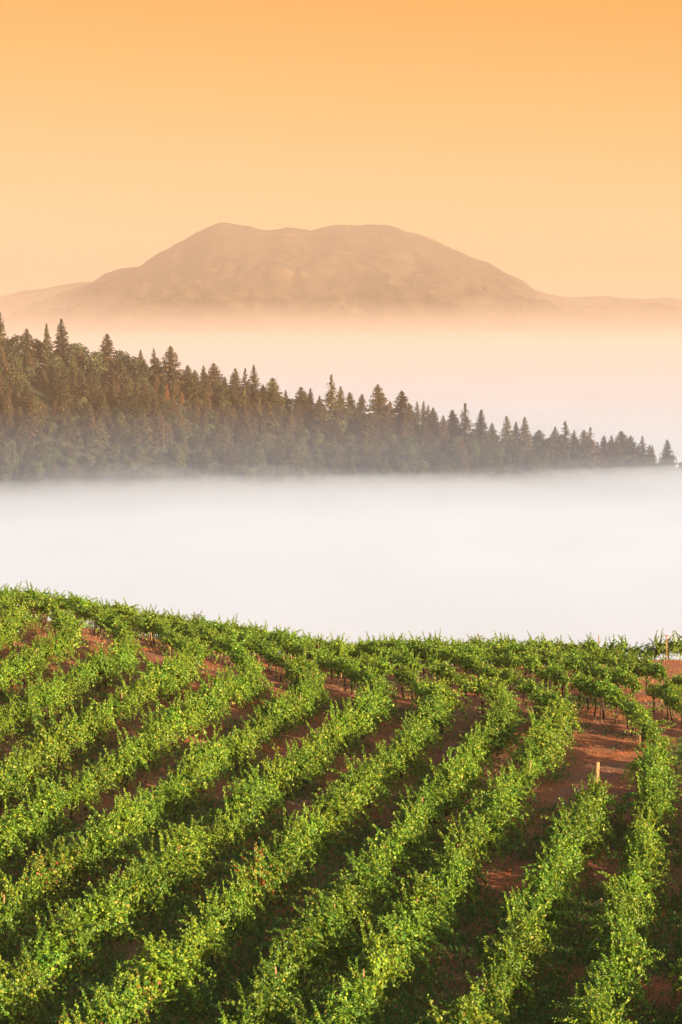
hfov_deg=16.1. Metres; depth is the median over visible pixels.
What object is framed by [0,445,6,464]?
conifer tree
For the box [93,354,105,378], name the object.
conifer tree
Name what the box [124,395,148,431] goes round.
conifer tree
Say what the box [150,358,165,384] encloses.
conifer tree
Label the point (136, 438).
conifer tree
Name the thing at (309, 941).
vine row
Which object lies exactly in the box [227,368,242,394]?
conifer tree
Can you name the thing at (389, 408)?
conifer tree
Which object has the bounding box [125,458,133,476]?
conifer tree
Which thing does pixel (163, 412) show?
conifer tree
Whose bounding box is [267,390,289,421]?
conifer tree
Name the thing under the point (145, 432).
conifer tree
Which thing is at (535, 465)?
oak tree
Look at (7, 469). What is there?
oak tree
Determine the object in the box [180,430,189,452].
conifer tree
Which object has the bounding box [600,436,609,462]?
conifer tree
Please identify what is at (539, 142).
sky
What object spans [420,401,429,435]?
conifer tree
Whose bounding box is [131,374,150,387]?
oak tree
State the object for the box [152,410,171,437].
conifer tree
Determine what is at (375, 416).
conifer tree
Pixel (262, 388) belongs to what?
conifer tree
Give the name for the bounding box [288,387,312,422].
conifer tree
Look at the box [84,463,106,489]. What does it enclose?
conifer tree
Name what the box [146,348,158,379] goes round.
conifer tree
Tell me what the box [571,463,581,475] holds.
oak tree
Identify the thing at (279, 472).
conifer tree
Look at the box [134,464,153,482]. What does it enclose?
oak tree
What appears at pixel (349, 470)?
conifer tree
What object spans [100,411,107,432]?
conifer tree
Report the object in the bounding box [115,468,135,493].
conifer tree
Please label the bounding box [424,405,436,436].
conifer tree
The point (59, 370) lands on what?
conifer tree
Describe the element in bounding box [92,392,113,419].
conifer tree
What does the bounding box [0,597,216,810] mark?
vine row
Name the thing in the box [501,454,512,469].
oak tree
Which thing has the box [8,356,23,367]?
oak tree
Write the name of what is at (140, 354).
conifer tree
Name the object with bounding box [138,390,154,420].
conifer tree
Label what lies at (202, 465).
conifer tree
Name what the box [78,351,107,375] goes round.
oak tree
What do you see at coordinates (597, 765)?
wooden post
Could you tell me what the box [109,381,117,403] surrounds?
conifer tree
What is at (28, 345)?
conifer tree
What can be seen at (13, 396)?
conifer tree
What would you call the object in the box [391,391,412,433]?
conifer tree
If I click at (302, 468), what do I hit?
conifer tree
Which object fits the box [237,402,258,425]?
conifer tree
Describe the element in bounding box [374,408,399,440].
conifer tree
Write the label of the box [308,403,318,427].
conifer tree
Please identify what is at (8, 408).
conifer tree
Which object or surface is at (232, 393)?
conifer tree
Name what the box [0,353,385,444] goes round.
forest
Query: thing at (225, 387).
conifer tree
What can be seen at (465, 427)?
conifer tree
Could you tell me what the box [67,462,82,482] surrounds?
conifer tree
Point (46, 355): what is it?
conifer tree
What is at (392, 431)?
conifer tree
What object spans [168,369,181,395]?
conifer tree
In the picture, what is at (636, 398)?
fog
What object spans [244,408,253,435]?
conifer tree
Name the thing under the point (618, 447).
conifer tree
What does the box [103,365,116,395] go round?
conifer tree
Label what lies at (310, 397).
conifer tree
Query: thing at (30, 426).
conifer tree
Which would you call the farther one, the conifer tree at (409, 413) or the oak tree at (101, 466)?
the conifer tree at (409, 413)
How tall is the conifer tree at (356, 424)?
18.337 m
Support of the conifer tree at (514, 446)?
on the forest ridge ground at (596, 529)
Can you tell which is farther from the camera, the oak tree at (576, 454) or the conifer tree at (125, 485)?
the oak tree at (576, 454)
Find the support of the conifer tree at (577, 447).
on the forest ridge ground at (596, 529)
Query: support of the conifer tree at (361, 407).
on the forest ridge ground at (596, 529)
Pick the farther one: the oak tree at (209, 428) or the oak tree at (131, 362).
the oak tree at (131, 362)
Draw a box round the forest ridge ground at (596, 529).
[0,368,681,590]
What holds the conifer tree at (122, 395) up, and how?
on the forest ridge ground at (596, 529)
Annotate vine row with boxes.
[0,579,93,697]
[0,583,44,650]
[0,589,147,754]
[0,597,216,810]
[0,603,275,867]
[0,610,339,954]
[0,613,398,1023]
[59,619,475,1023]
[216,629,528,1023]
[290,632,587,1023]
[352,632,681,1023]
[356,628,681,1023]
[388,631,681,699]
[417,767,624,1023]
[444,630,654,672]
[542,628,681,664]
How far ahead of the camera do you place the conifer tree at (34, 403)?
1311.66 m
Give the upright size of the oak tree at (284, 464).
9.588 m
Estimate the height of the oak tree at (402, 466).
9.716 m
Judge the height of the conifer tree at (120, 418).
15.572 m
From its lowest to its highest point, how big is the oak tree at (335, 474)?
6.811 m
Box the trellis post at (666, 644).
[663,635,671,659]
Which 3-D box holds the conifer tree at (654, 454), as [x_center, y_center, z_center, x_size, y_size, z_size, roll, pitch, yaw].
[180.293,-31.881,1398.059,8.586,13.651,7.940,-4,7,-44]
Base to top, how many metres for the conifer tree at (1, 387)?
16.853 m
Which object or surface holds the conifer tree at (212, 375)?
on the forest ridge ground at (596, 529)
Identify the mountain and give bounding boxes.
[0,222,681,356]
[0,282,89,309]
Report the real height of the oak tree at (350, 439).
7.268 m
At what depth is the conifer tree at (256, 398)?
1381.22 m
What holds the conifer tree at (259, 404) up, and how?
on the forest ridge ground at (596, 529)
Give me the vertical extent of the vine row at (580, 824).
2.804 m
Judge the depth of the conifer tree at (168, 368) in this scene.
1385.55 m
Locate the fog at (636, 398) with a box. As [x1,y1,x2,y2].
[35,357,681,665]
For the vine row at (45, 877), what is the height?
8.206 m
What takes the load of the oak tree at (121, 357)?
on the forest ridge ground at (596, 529)
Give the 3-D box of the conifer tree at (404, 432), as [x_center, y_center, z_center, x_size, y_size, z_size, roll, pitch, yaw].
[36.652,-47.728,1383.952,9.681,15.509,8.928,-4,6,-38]
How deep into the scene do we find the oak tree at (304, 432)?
1356.54 m
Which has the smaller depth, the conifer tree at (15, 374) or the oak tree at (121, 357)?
the conifer tree at (15, 374)
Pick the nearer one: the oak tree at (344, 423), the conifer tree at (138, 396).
the conifer tree at (138, 396)
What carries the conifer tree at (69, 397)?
on the forest ridge ground at (596, 529)
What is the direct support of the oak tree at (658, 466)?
on the forest ridge ground at (596, 529)
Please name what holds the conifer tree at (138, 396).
on the forest ridge ground at (596, 529)
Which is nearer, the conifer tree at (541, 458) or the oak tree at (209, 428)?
the oak tree at (209, 428)
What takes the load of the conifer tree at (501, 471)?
on the forest ridge ground at (596, 529)
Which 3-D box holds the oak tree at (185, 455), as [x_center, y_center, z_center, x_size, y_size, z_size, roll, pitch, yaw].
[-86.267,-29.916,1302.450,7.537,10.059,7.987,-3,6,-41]
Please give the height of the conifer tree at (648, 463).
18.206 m
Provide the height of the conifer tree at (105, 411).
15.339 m
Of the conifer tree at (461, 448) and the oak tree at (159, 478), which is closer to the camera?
the oak tree at (159, 478)
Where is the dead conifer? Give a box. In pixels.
[165,384,169,398]
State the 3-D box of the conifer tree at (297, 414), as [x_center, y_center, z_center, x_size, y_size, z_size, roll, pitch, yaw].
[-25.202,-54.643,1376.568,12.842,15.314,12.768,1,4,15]
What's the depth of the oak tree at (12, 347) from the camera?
1386.19 m
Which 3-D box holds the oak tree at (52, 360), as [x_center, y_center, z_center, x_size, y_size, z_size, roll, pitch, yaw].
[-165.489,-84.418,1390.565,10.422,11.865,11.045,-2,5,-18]
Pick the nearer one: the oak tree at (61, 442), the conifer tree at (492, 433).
the oak tree at (61, 442)
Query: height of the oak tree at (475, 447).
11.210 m
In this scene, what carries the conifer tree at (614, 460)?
on the forest ridge ground at (596, 529)
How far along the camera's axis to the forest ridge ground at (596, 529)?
1255.93 m
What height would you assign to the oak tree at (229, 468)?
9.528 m
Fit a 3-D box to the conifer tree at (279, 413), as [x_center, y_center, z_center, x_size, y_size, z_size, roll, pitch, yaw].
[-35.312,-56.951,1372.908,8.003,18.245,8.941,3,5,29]
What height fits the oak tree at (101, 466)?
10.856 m
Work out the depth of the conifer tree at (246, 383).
1388.02 m
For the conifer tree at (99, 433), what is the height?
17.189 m
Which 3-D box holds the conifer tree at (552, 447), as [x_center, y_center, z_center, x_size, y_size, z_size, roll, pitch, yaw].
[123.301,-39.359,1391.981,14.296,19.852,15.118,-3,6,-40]
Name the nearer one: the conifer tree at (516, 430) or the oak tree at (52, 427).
the oak tree at (52, 427)
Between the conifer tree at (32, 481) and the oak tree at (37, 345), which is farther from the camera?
the oak tree at (37, 345)
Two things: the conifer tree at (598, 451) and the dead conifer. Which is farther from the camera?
the conifer tree at (598, 451)
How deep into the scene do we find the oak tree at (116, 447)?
1296.81 m
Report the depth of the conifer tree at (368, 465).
1332.66 m
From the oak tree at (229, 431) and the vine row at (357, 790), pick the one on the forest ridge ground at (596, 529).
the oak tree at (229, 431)
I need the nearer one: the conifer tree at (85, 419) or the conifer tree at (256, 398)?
the conifer tree at (85, 419)
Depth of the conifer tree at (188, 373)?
1397.76 m
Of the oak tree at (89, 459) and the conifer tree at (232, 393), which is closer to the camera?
the oak tree at (89, 459)
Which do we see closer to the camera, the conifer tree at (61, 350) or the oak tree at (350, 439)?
the oak tree at (350, 439)
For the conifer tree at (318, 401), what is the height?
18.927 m
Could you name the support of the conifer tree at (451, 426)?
on the forest ridge ground at (596, 529)
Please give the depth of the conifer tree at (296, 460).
1322.15 m
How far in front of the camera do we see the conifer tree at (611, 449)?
1392.47 m
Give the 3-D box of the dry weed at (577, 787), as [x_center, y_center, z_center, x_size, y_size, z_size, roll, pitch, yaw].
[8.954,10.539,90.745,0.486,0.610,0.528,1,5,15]
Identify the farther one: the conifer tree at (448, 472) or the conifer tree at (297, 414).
the conifer tree at (297, 414)
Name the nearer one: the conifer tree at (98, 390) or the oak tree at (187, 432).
the oak tree at (187, 432)
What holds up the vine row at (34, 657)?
on the vineyard ground at (602, 745)
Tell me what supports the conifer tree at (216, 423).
on the forest ridge ground at (596, 529)
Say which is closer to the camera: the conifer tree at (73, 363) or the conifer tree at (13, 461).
the conifer tree at (13, 461)
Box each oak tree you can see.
[0,464,14,483]
[1,334,28,361]
[2,439,18,455]
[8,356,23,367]
[17,380,30,391]
[24,366,37,380]
[24,459,45,473]
[31,338,53,363]
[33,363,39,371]
[46,355,60,369]
[48,424,58,432]
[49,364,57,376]
[56,437,64,445]
[65,458,76,470]
[67,343,89,365]
[76,395,88,410]
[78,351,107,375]
[83,455,94,465]
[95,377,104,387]
[95,461,107,474]
[112,443,120,455]
[113,350,129,369]
[113,406,125,416]
[124,356,154,378]
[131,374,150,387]
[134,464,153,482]
[151,461,159,470]
[152,472,166,487]
[172,475,182,489]
[174,447,187,460]
[178,428,192,439]
[199,447,211,459]
[201,424,215,442]
[211,380,222,390]
[216,394,231,404]
[218,425,234,437]
[219,400,231,410]
[220,474,231,485]
[221,462,237,474]
[241,468,256,484]
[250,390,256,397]
[257,468,268,480]
[278,458,289,470]
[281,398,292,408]
[298,428,309,438]
[315,433,323,444]
[331,470,338,478]
[332,419,347,431]
[341,407,353,420]
[345,435,356,445]
[364,474,371,483]
[397,461,409,473]
[399,436,408,445]
[416,460,429,477]
[452,436,463,444]
[470,443,480,456]
[492,445,505,459]
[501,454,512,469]
[527,458,543,473]
[550,460,559,472]
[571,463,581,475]
[572,451,583,461]
[588,462,595,469]
[601,463,616,477]
[624,459,637,471]
[653,463,665,475]
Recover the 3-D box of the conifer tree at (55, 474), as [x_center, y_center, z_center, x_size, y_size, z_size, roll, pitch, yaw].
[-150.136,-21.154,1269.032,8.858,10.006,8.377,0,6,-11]
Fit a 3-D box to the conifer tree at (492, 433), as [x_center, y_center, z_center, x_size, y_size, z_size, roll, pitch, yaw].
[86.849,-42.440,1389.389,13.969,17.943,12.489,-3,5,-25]
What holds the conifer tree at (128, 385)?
on the forest ridge ground at (596, 529)
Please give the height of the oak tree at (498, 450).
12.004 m
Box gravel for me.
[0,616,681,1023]
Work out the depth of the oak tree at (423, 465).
1337.73 m
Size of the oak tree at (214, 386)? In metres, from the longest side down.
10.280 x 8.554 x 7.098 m
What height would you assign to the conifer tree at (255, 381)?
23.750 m
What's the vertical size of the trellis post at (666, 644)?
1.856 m
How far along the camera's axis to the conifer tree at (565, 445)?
1388.60 m
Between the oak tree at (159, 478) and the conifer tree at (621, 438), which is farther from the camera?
the conifer tree at (621, 438)
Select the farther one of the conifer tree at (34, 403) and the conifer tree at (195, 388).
the conifer tree at (195, 388)
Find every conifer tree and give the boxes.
[0,312,8,355]
[0,338,10,366]
[0,346,9,372]
[0,363,11,393]
[0,375,6,400]
[0,394,16,423]
[0,425,6,450]
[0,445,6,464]
[5,356,26,385]
[8,447,21,474]
[10,385,18,403]
[13,422,30,448]
[14,383,40,414]
[16,404,46,438]
[17,328,41,368]
[21,463,45,492]
[25,395,48,429]
[38,323,54,369]
[48,462,62,480]
[49,359,71,387]
[49,366,73,401]
[51,475,67,492]
[52,319,71,368]
[53,379,75,413]
[58,397,72,421]
[66,354,80,380]
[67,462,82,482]
[72,374,96,406]
[75,348,88,376]
[76,402,94,428]
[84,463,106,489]
[89,418,111,448]
[91,380,106,408]
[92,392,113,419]
[93,333,124,375]
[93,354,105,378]
[99,399,113,425]
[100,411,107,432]
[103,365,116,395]
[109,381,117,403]
[109,411,131,436]
[112,386,129,413]
[113,363,135,390]
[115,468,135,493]
[124,374,133,400]
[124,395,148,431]
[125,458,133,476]
[126,419,143,447]
[129,379,142,400]
[135,350,147,373]
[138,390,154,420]
[138,414,156,444]
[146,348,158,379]
[148,397,176,428]
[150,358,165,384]
[152,346,189,396]
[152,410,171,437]
[152,418,170,445]
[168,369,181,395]
[172,410,186,437]
[174,445,185,472]
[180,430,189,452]
[181,365,192,386]
[183,370,204,402]
[188,466,204,485]
[193,450,210,474]
[199,366,214,399]
[207,363,228,391]
[211,408,220,432]
[213,425,235,451]
[216,377,231,404]
[221,402,236,428]
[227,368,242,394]
[228,383,241,406]
[232,414,254,445]
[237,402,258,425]
[238,368,253,402]
[238,386,248,413]
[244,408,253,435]
[247,365,260,394]
[250,390,265,412]
[255,395,264,417]
[258,401,280,433]
[259,385,265,397]
[260,378,289,417]
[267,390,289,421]
[268,440,284,463]
[274,465,287,482]
[275,397,285,425]
[287,443,306,471]
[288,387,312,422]
[292,403,307,427]
[296,461,309,481]
[304,388,314,418]
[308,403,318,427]
[309,403,332,436]
[311,457,322,475]
[315,396,327,420]
[322,374,340,425]
[325,420,344,443]
[334,386,347,421]
[340,457,355,480]
[345,392,357,413]
[347,408,365,435]
[353,394,367,423]
[356,414,384,444]
[361,451,377,474]
[365,384,388,418]
[372,410,378,426]
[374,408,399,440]
[380,459,392,475]
[385,401,399,431]
[387,413,395,432]
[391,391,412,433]
[398,403,419,436]
[398,415,411,439]
[409,402,422,438]
[417,421,432,443]
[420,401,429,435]
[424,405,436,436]
[430,407,439,436]
[435,415,452,445]
[439,463,457,482]
[441,410,462,441]
[456,403,475,450]
[456,437,472,463]
[456,453,469,477]
[468,454,481,474]
[472,409,488,439]
[482,423,504,451]
[494,457,508,481]
[497,416,519,450]
[507,438,521,454]
[510,422,520,441]
[511,461,524,479]
[517,417,536,454]
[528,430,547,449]
[538,451,546,465]
[546,426,564,458]
[553,421,579,461]
[564,449,571,466]
[569,430,584,456]
[571,438,583,460]
[578,430,592,455]
[581,426,599,468]
[592,442,606,466]
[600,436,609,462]
[602,435,618,465]
[608,441,625,460]
[609,452,621,473]
[615,431,633,454]
[622,436,636,458]
[632,445,643,471]
[634,436,648,462]
[642,444,658,474]
[650,445,656,463]
[658,439,678,466]
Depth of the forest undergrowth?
1333.78 m
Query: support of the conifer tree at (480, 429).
on the forest ridge ground at (596, 529)
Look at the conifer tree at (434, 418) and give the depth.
1403.17 m
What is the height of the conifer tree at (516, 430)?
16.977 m
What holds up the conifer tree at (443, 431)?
on the forest ridge ground at (596, 529)
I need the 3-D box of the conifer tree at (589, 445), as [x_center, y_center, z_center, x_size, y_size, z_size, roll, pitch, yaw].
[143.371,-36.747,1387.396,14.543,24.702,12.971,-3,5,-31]
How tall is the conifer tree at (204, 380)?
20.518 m
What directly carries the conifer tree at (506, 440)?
on the forest ridge ground at (596, 529)
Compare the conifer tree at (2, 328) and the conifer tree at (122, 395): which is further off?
the conifer tree at (2, 328)
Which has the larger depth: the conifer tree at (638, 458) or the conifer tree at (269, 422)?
the conifer tree at (638, 458)
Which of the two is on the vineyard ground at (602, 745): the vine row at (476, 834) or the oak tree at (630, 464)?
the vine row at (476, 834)
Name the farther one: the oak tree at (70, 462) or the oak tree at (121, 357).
the oak tree at (121, 357)
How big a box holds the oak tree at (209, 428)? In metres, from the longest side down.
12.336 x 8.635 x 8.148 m
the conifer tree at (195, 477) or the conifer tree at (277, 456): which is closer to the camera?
the conifer tree at (195, 477)
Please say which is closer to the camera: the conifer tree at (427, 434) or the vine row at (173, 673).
the vine row at (173, 673)
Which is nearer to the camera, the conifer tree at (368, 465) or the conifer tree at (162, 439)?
the conifer tree at (162, 439)
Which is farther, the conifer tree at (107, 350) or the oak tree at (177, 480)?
the conifer tree at (107, 350)
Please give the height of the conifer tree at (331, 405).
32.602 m
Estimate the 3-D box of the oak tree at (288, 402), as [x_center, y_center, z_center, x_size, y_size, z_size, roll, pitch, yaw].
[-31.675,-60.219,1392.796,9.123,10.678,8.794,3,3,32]
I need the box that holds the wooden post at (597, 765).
[595,762,599,784]
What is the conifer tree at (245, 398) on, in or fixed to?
on the forest ridge ground at (596, 529)
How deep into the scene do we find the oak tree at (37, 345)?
1397.51 m
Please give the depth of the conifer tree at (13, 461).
1268.45 m
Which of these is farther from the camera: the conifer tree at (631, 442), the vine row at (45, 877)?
the conifer tree at (631, 442)
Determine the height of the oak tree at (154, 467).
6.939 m
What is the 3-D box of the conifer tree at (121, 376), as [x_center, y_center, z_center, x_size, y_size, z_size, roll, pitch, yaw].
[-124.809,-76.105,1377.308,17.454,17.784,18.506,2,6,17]
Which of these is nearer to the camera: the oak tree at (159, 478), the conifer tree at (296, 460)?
the oak tree at (159, 478)
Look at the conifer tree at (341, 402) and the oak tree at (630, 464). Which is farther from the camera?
the conifer tree at (341, 402)
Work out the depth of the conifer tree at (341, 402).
1397.08 m
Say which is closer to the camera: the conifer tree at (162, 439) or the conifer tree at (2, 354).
the conifer tree at (162, 439)
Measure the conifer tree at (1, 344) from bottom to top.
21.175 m
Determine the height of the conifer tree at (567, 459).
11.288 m
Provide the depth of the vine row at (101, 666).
109.26 m
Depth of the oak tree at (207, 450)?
1306.24 m
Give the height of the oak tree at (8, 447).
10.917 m
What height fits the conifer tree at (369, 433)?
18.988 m
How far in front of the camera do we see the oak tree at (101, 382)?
1372.60 m
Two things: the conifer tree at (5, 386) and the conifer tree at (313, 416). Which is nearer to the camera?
the conifer tree at (5, 386)
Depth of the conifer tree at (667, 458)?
1402.13 m
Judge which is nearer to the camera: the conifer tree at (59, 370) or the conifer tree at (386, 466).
the conifer tree at (386, 466)
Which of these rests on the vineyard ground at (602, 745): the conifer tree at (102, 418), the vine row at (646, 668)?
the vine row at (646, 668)
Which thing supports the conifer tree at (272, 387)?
on the forest ridge ground at (596, 529)
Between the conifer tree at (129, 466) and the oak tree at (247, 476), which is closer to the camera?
the conifer tree at (129, 466)
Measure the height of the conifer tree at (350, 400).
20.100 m
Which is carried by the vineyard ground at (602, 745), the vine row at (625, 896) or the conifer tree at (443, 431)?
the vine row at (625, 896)
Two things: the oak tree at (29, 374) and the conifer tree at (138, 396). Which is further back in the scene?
the oak tree at (29, 374)
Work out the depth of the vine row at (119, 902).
76.97 m
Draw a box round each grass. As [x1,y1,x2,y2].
[0,617,681,1023]
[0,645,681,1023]
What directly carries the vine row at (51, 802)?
on the vineyard ground at (602, 745)
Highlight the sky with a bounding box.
[0,0,681,298]
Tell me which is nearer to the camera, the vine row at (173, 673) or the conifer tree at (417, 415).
the vine row at (173, 673)
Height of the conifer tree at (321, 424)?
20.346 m
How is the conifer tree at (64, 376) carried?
on the forest ridge ground at (596, 529)
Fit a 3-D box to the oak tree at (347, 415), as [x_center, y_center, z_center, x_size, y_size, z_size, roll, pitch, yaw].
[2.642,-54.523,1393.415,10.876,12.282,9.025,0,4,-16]
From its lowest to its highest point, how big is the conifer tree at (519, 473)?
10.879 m
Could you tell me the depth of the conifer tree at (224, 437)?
1323.85 m
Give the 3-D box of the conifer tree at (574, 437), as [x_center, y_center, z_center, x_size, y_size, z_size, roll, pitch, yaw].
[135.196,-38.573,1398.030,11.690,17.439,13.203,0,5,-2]
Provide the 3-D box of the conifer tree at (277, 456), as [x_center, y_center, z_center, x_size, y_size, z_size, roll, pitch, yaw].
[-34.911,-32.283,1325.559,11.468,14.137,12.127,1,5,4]
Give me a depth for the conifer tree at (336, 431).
1366.06 m
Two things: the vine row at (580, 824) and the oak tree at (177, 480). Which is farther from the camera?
the oak tree at (177, 480)
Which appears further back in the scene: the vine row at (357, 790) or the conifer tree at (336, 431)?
the conifer tree at (336, 431)
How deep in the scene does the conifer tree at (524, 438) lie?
1392.62 m
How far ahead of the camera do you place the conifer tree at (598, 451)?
1390.98 m
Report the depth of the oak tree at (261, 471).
1303.19 m
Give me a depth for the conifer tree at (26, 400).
1321.05 m
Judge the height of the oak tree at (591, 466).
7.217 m
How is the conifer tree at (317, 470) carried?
on the forest ridge ground at (596, 529)
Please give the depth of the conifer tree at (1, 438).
1289.14 m
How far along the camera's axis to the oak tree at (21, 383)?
1347.75 m
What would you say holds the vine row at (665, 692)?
on the vineyard ground at (602, 745)
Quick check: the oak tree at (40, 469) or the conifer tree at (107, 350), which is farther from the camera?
the conifer tree at (107, 350)
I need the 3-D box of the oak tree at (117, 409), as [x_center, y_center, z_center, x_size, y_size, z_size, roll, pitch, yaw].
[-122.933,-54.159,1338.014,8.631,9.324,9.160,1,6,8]
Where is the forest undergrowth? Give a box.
[0,364,681,491]
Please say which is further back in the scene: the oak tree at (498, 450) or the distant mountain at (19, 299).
the distant mountain at (19, 299)
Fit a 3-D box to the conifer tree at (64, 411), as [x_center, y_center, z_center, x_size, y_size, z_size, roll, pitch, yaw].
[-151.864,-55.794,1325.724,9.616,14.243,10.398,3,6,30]
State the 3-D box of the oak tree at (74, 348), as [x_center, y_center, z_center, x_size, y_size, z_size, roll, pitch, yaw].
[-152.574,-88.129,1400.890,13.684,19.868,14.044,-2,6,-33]
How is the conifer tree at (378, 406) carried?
on the forest ridge ground at (596, 529)
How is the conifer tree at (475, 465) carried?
on the forest ridge ground at (596, 529)
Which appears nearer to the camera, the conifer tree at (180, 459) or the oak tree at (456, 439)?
the conifer tree at (180, 459)
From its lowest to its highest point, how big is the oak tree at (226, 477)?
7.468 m
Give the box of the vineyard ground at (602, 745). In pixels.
[0,617,681,1023]
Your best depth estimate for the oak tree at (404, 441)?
1372.28 m
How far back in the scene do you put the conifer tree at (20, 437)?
1291.94 m
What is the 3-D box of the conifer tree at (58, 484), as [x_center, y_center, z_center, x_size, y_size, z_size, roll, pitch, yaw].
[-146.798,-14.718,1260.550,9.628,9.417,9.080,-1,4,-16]
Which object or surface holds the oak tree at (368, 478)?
on the forest ridge ground at (596, 529)
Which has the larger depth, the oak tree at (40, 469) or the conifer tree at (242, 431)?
the conifer tree at (242, 431)
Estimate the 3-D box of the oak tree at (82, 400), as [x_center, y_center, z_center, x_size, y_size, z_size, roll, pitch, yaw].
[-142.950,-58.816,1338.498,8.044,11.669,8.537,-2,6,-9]
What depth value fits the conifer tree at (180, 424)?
1332.96 m
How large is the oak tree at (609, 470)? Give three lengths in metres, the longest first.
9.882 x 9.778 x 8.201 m
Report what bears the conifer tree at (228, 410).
on the forest ridge ground at (596, 529)
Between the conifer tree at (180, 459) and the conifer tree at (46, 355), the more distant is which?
the conifer tree at (46, 355)
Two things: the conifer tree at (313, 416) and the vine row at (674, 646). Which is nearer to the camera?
the vine row at (674, 646)
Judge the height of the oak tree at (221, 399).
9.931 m
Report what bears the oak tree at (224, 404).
on the forest ridge ground at (596, 529)
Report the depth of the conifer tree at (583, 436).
1401.27 m
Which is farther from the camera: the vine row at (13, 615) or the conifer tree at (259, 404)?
the conifer tree at (259, 404)
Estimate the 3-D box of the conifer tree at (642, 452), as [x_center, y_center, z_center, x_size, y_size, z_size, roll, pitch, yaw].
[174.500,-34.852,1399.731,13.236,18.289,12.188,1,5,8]
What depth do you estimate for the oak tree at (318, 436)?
1356.38 m
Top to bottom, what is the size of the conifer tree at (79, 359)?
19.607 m
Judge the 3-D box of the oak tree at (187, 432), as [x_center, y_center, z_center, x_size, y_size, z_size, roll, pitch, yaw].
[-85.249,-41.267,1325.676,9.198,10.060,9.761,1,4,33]
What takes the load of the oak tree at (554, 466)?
on the forest ridge ground at (596, 529)
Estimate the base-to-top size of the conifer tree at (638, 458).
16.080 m
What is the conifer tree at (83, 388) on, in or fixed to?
on the forest ridge ground at (596, 529)
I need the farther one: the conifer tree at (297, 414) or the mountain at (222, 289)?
the mountain at (222, 289)

